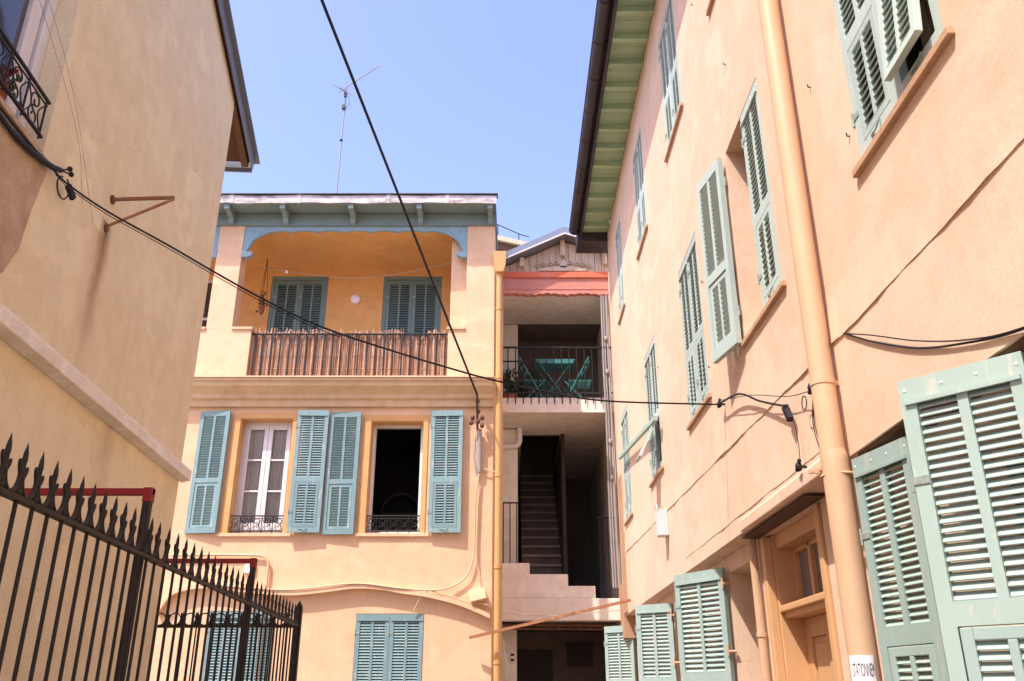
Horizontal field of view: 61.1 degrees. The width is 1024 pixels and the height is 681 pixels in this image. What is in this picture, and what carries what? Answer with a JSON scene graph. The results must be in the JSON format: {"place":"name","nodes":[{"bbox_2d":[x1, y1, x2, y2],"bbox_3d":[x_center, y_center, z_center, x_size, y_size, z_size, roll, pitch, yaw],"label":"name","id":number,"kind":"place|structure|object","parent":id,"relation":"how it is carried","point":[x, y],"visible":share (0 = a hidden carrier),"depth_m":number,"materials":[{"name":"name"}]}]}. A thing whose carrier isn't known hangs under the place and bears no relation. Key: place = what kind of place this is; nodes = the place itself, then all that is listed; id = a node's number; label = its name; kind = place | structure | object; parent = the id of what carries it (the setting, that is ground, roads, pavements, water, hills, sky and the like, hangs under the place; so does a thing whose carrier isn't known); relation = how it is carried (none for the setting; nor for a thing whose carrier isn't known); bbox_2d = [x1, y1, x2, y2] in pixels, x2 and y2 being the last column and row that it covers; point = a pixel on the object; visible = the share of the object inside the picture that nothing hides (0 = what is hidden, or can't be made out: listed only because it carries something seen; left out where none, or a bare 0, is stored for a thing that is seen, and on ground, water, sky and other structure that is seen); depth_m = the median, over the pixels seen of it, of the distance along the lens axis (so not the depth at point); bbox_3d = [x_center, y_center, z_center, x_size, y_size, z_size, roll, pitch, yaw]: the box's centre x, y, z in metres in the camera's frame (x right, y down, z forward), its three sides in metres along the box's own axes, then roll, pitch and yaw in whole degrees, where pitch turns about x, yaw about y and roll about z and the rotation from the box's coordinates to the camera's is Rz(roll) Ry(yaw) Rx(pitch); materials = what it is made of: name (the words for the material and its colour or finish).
{"place":"outdoors","nodes":[
{"label":"outdoors","id":0,"kind":"place"},
{"bbox_2d":[0,64,20,103],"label":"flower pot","id":1,"kind":"object","parent":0,"point":[3,94],"visible":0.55,"depth_m":4.75,"materials":[{"name":"ceramic"}]},
{"bbox_2d":[221,0,609,241],"label":"sky","id":2,"kind":"structure","parent":0,"point":[464,96],"materials":[{"name":"blue"}]},
{"bbox_2d":[497,224,528,250],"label":"distant house","id":3,"kind":"structure","parent":0,"point":[506,244],"depth_m":20.11,"materials":[{"name":"paint"}]},
{"bbox_2d":[569,0,1023,680],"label":"peach house","id":4,"kind":"structure","parent":0,"point":[783,196],"depth_m":4.36,"materials":[{"name":"paint"}]},
{"bbox_2d":[469,599,630,638],"bbox_3d":[0.460,3.530,10.987,2.141,0.433,0.030,-7,-23,17],"label":"rusty pole","id":5,"kind":"object","parent":4,"relation":"attached to","point":[551,618],"visible":1,"depth_m":10.97,"materials":[{"name":"metal"}]},
{"bbox_2d":[618,302,625,324],"bbox_3d":[1.597,-0.994,12.042,0.246,1.405,0.690,0,-22,0],"label":"window sill","id":6,"kind":"structure","parent":4,"relation":"in","point":[622,310],"depth_m":11.72,"materials":[{"name":"orange concrete"}]},
{"bbox_2d":[624,512,633,525],"bbox_3d":[1.597,1.623,11.347,0.246,1.455,0.790,0,-22,0],"label":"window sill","id":7,"kind":"structure","parent":4,"relation":"in","point":[631,514],"depth_m":10.99,"materials":[{"name":"orange stone"}]},
{"bbox_2d":[618,416,657,459],"bbox_3d":[1.435,1.173,10.127,0.040,0.435,3.076,0,-22,0],"label":"wooden bar","id":8,"kind":"object","parent":4,"relation":"attached to","point":[639,436],"visible":1,"depth_m":9.75,"materials":[{"name":"green paint"}]},
{"bbox_2d":[636,224,647,259],"bbox_3d":[1.597,-1.753,10.191,0.246,1.405,0.810,0,-22,0],"label":"window sill","id":9,"kind":"structure","parent":4,"relation":"in","point":[646,226],"depth_m":9.89,"materials":[{"name":"orange concrete"}]},
{"bbox_2d":[649,465,663,487],"bbox_3d":[1.597,0.751,9.219,0.246,1.455,0.870,0,-22,0],"label":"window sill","id":10,"kind":"structure","parent":4,"relation":"in","point":[661,468],"depth_m":8.88,"materials":[{"name":"orange concrete"}]},
{"bbox_2d":[654,504,668,537],"bbox_3d":[1.446,1.736,8.399,0.107,0.316,0.155,0,-22,0],"label":"alarm box","id":11,"kind":"object","parent":4,"relation":"attached to","point":[662,527],"visible":1,"depth_m":8.33,"materials":[{"name":"white plastic"}]},
{"bbox_2d":[664,102,682,162],"bbox_3d":[1.597,-2.542,8.266,0.246,1.405,0.890,0,-22,0],"label":"window sill","id":12,"kind":"structure","parent":4,"relation":"in","point":[681,103],"depth_m":7.96,"materials":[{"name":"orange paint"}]},
{"bbox_2d":[686,393,711,430],"bbox_3d":[1.597,-0.080,7.193,0.246,1.455,0.890,0,-22,0],"label":"window sill","id":13,"kind":"structure","parent":4,"relation":"in","point":[709,395],"depth_m":6.88,"materials":[{"name":"paint"}]},
{"bbox_2d":[706,0,713,15],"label":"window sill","id":14,"kind":"structure","parent":4,"relation":"in","point":[710,3],"depth_m":6.52,"materials":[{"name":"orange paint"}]},
{"bbox_2d":[717,398,724,407],"bbox_3d":[1.472,0.446,6.118,0.067,0.065,0.062,10,-24,-22],"label":"wire insulator","id":15,"kind":"object","parent":4,"relation":"attached to","point":[719,406],"visible":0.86,"depth_m":6.10,"materials":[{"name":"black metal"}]},
{"bbox_2d":[53,169,717,404],"bbox_3d":[-0.664,-0.256,5.665,4.436,1.114,0.038,7,-23,-17],"label":"span cable","id":16,"kind":"object","parent":15,"relation":"attached to","point":[62,180],"visible":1,"depth_m":5.38,"materials":[{"name":"black rubber"}]},
{"bbox_2d":[741,161,786,347],"bbox_3d":[1.597,-0.799,5.439,0.246,1.455,0.920,0,-22,0],"label":"window","id":17,"kind":"structure","parent":4,"relation":"in","point":[782,284],"depth_m":5.15,"materials":[{"name":"paint"}]},
{"bbox_2d":[718,392,818,457],"bbox_3d":[1.456,0.453,5.036,0.062,0.863,1.968,0,-22,1],"label":"wall wire","id":18,"kind":"object","parent":4,"relation":"attached to","point":[755,399],"depth_m":4.69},
{"bbox_2d":[782,404,793,421],"bbox_3d":[1.462,0.384,4.603,0.030,0.108,0.087,0,-22,0],"label":"cable clamp","id":19,"kind":"object","parent":4,"relation":"attached to","point":[788,414],"visible":1,"depth_m":4.58,"materials":[{"name":"grey plastic"}]},
{"bbox_2d":[795,458,806,471],"bbox_3d":[1.472,0.640,4.428,0.067,0.065,0.062,10,-24,-22],"label":"wire insulator","id":20,"kind":"object","parent":4,"relation":"attached to","point":[799,466],"visible":0.97,"depth_m":4.41,"materials":[{"name":"black plastic"}]},
{"bbox_2d":[760,504,843,680],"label":"door","id":21,"kind":"structure","parent":4,"relation":"in","point":[805,646],"depth_m":5.29,"materials":[{"name":"brown wood"}]},
{"bbox_2d":[807,384,811,394],"bbox_3d":[1.409,0.214,4.051,0.074,0.073,0.063,-16,-27,34],"label":"wire insulator","id":22,"kind":"object","parent":4,"relation":"attached to","point":[809,390],"visible":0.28,"depth_m":4.04,"materials":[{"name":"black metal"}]},
{"bbox_2d":[849,655,876,680],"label":"parking sign","id":23,"kind":"object","parent":4,"relation":"attached to","point":[862,667],"visible":1,"depth_m":3.48,"materials":[{"name":"white"}]},
{"bbox_2d":[852,0,954,177],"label":"window","id":24,"kind":"structure","parent":4,"relation":"in","point":[947,34],"depth_m":3.43,"materials":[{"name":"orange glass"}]},
{"bbox_2d":[843,326,1023,348],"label":"cable","id":25,"kind":"object","parent":4,"relation":"attached to","point":[991,337],"visible":1,"depth_m":2.98,"materials":[{"name":"black rubber"}]},
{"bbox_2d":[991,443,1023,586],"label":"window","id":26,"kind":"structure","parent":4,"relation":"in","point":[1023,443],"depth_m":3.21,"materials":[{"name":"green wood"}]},
{"label":"ground","id":27,"kind":"structure","parent":0,"visible":0},
{"bbox_2d":[25,487,155,680],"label":"fence post","id":28,"kind":"object","parent":27,"relation":"on","point":[147,494],"visible":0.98,"depth_m":3.90,"materials":[{"name":"metal"}]},
{"bbox_2d":[0,0,259,680],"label":"cream house","id":29,"kind":"structure","parent":27,"relation":"on","point":[100,330],"depth_m":6.15,"materials":[{"name":"paint"}]},
{"bbox_2d":[0,0,58,160],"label":"window","id":30,"kind":"structure","parent":29,"relation":"in","point":[24,32],"depth_m":5.16,"materials":[{"name":"white paint"}]},
{"bbox_2d":[0,106,68,199],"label":"wall cable","id":31,"kind":"object","parent":29,"relation":"attached to","point":[23,141],"depth_m":4.93,"materials":[{"name":"black rubber"}]},
{"bbox_2d":[39,0,92,220],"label":"wall wire","id":32,"kind":"object","parent":29,"relation":"attached to","point":[70,104],"visible":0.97,"depth_m":5.47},
{"bbox_2d":[63,166,75,199],"bbox_3d":[-2.771,-0.996,5.423,0.039,0.190,0.186,0,-22,0],"label":"cable clamp","id":33,"kind":"object","parent":29,"relation":"attached to","point":[72,195],"visible":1,"depth_m":5.43,"materials":[{"name":"black metal"}]},
{"bbox_2d":[104,195,174,231],"bbox_3d":[-2.679,-0.911,6.224,0.459,0.325,0.074,2,-22,-4],"label":"wall bracket","id":34,"kind":"object","parent":29,"relation":"attached to","point":[113,199],"depth_m":6.26,"materials":[{"name":"metal"}]},
{"bbox_2d":[0,433,302,680],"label":"iron fence","id":35,"kind":"object","parent":27,"relation":"on","point":[16,495],"visible":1,"depth_m":3.53,"materials":[{"name":"black metal"}]},
{"bbox_2d":[149,558,257,680],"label":"fence post","id":36,"kind":"object","parent":27,"relation":"on","point":[252,562],"visible":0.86,"depth_m":6.02,"materials":[{"name":"metal"}]},
{"bbox_2d":[157,611,292,680],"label":"iron fence","id":37,"kind":"object","parent":27,"relation":"on","point":[180,623],"visible":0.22,"depth_m":7.53,"materials":[{"name":"black metal"}]},
{"bbox_2d":[149,193,505,680],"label":"loggia house","id":38,"kind":"structure","parent":27,"relation":"on","point":[297,482],"depth_m":12.44,"materials":[{"name":"paint"}]},
{"bbox_2d":[202,280,212,326],"bbox_3d":[-5.275,-0.408,14.708,0.350,1.350,0.050,0,-22,0],"label":"window","id":39,"kind":"structure","parent":38,"relation":"in","point":[207,302],"depth_m":14.80,"materials":[{"name":"white paint"}]},
{"bbox_2d":[244,564,249,572],"bbox_3d":[-3.530,3.073,11.690,0.140,0.120,0.035,0,-22,0],"label":"meter plate","id":40,"kind":"object","parent":38,"relation":"attached to","point":[247,569],"visible":0.36,"depth_m":11.67,"materials":[{"name":"white plastic"}]},
{"bbox_2d":[216,412,297,536],"bbox_3d":[-3.525,1.905,12.302,1.030,1.775,0.282,0,-22,0],"label":"window","id":41,"kind":"structure","parent":38,"relation":"in","point":[262,469],"depth_m":12.33,"materials":[{"name":"white paint"}]},
{"bbox_2d":[256,259,268,317],"bbox_3d":[-4.135,-0.875,14.475,0.264,1.083,0.205,-12,-25,27],"label":"hanging plant","id":42,"kind":"object","parent":38,"relation":"hanging from","point":[261,308],"visible":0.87,"depth_m":14.35,"materials":[{"name":"brown plant"}]},
{"bbox_2d":[275,287,321,338],"bbox_3d":[-3.635,-0.001,14.606,0.868,2.280,0.010,0,-22,0],"label":"door","id":43,"kind":"structure","parent":38,"relation":"in","point":[279,287],"depth_m":14.84,"materials":[{"name":"green wood"}]},
{"bbox_2d":[248,328,447,375],"bbox_3d":[-2.440,0.168,12.996,2.960,0.777,0.068,0,-22,0],"label":"reed screen","id":44,"kind":"object","parent":38,"relation":"attached to","point":[344,359],"visible":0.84,"depth_m":12.96,"materials":[{"name":"wicker"}]},
{"bbox_2d":[250,263,449,277],"bbox_3d":[-2.460,-1.136,13.853,3.482,0.298,0.033,0,-22,1],"label":"clothes line","id":45,"kind":"object","parent":38,"relation":"attached to","point":[346,277],"visible":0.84,"depth_m":13.83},
{"bbox_2d":[330,65,380,192],"bbox_3d":[-2.878,-3.557,15.545,0.913,3.872,0.227,10,-24,-23],"label":"tv antenna","id":46,"kind":"object","parent":38,"relation":"on","point":[344,107],"visible":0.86,"depth_m":15.79,"materials":[{"name":"metal"}]},
{"bbox_2d":[351,295,359,303],"bbox_3d":[-2.660,-0.700,14.747,0.170,0.170,0.094,0,-22,0],"label":"wall lamp","id":47,"kind":"object","parent":38,"relation":"attached to","point":[355,299],"visible":1,"depth_m":14.71,"materials":[{"name":"white glass"}]},
{"bbox_2d":[354,415,428,536],"bbox_3d":[-1.645,1.920,12.287,1.030,1.735,0.265,0,-22,0],"label":"window","id":48,"kind":"structure","parent":38,"relation":"in","point":[364,526],"depth_m":12.22,"materials":[{"name":"white paint"}]},
{"bbox_2d":[388,287,434,374],"bbox_3d":[-1.700,-0.001,14.606,0.898,2.280,0.010,0,-22,0],"label":"door","id":49,"kind":"structure","parent":38,"relation":"in","point":[390,287],"depth_m":14.84,"materials":[{"name":"green wood"}]},
{"bbox_2d":[215,469,619,615],"bbox_3d":[-1.302,2.720,11.873,5.683,1.943,0.513,3,-22,-7],"label":"facade cable","id":50,"kind":"object","parent":38,"relation":"attached to","point":[463,579],"visible":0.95,"depth_m":11.53,"materials":[{"name":"plastic"}]},
{"bbox_2d":[469,395,483,475],"bbox_3d":[-0.483,1.329,12.283,0.195,1.161,0.224,-14,-26,31],"label":"insulator bracket","id":51,"kind":"object","parent":38,"relation":"attached to","point":[478,468],"visible":1,"depth_m":12.29,"materials":[{"name":"black metal"}]},
{"bbox_2d":[320,0,477,394],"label":"power cable","id":52,"kind":"object","parent":51,"relation":"attached to","point":[379,145],"visible":1,"depth_m":9.26,"materials":[{"name":"black rubber"}]},
{"bbox_2d":[468,587,486,603],"bbox_3d":[-0.455,3.386,11.505,0.251,0.213,0.132,0,-22,0],"label":"junction box","id":53,"kind":"object","parent":38,"relation":"attached to","point":[477,595],"visible":1,"depth_m":11.46,"materials":[{"name":"paint"}]},
{"bbox_2d":[493,227,621,680],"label":"stair house","id":54,"kind":"structure","parent":27,"relation":"on","point":[560,544],"depth_m":14.93,"materials":[{"name":"paint"}]},
{"bbox_2d":[503,641,507,679],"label":"loose cable","id":55,"kind":"object","parent":54,"relation":"hanging from","point":[505,661],"visible":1,"depth_m":12.57,"materials":[{"name":"white rubber"}]},
{"bbox_2d":[503,367,521,397],"bbox_3d":[-0.076,0.781,14.613,0.502,0.707,0.366,-7,-23,17],"label":"potted plant","id":56,"kind":"object","parent":54,"relation":"on","point":[510,387],"visible":0.59,"depth_m":14.59,"materials":[{"name":"green plant"}]},
{"bbox_2d":[514,381,533,397],"bbox_3d":[0.167,0.982,15.009,0.484,0.636,0.412,-17,-28,36],"label":"potted plant","id":57,"kind":"object","parent":54,"relation":"on","point":[521,390],"visible":0.24,"depth_m":15.03,"materials":[{"name":"green plant"}]},
{"bbox_2d":[519,357,545,397],"bbox_3d":[0.350,0.751,14.741,0.468,0.850,0.453,0,-22,0],"label":"folding chair","id":58,"kind":"object","parent":54,"relation":"on","point":[526,382],"visible":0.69,"depth_m":14.67,"materials":[{"name":"teal metal"}]},
{"bbox_2d":[517,650,552,680],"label":"door","id":59,"kind":"structure","parent":54,"relation":"in","point":[532,665],"depth_m":14.92,"materials":[{"name":"brown wood"}]},
{"bbox_2d":[524,363,549,397],"bbox_3d":[0.451,0.887,15.247,0.480,0.992,0.521,0,-22,0],"label":"potted plant","id":60,"kind":"object","parent":54,"relation":"on","point":[533,377],"visible":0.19,"depth_m":15.35,"materials":[{"name":"green plant"}]},
{"bbox_2d":[534,359,574,397],"bbox_3d":[0.728,0.787,14.769,0.670,0.802,0.547,0,-22,0],"label":"folding table","id":61,"kind":"object","parent":54,"relation":"on","point":[557,365],"visible":0.69,"depth_m":14.84,"materials":[{"name":"teal metal"}]},
{"bbox_2d":[563,357,590,397],"bbox_3d":[1.085,0.751,14.741,0.487,0.850,0.453,0,-22,0],"label":"folding chair","id":62,"kind":"object","parent":54,"relation":"on","point":[574,385],"visible":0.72,"depth_m":14.67,"materials":[{"name":"teal metal"}]}
]}

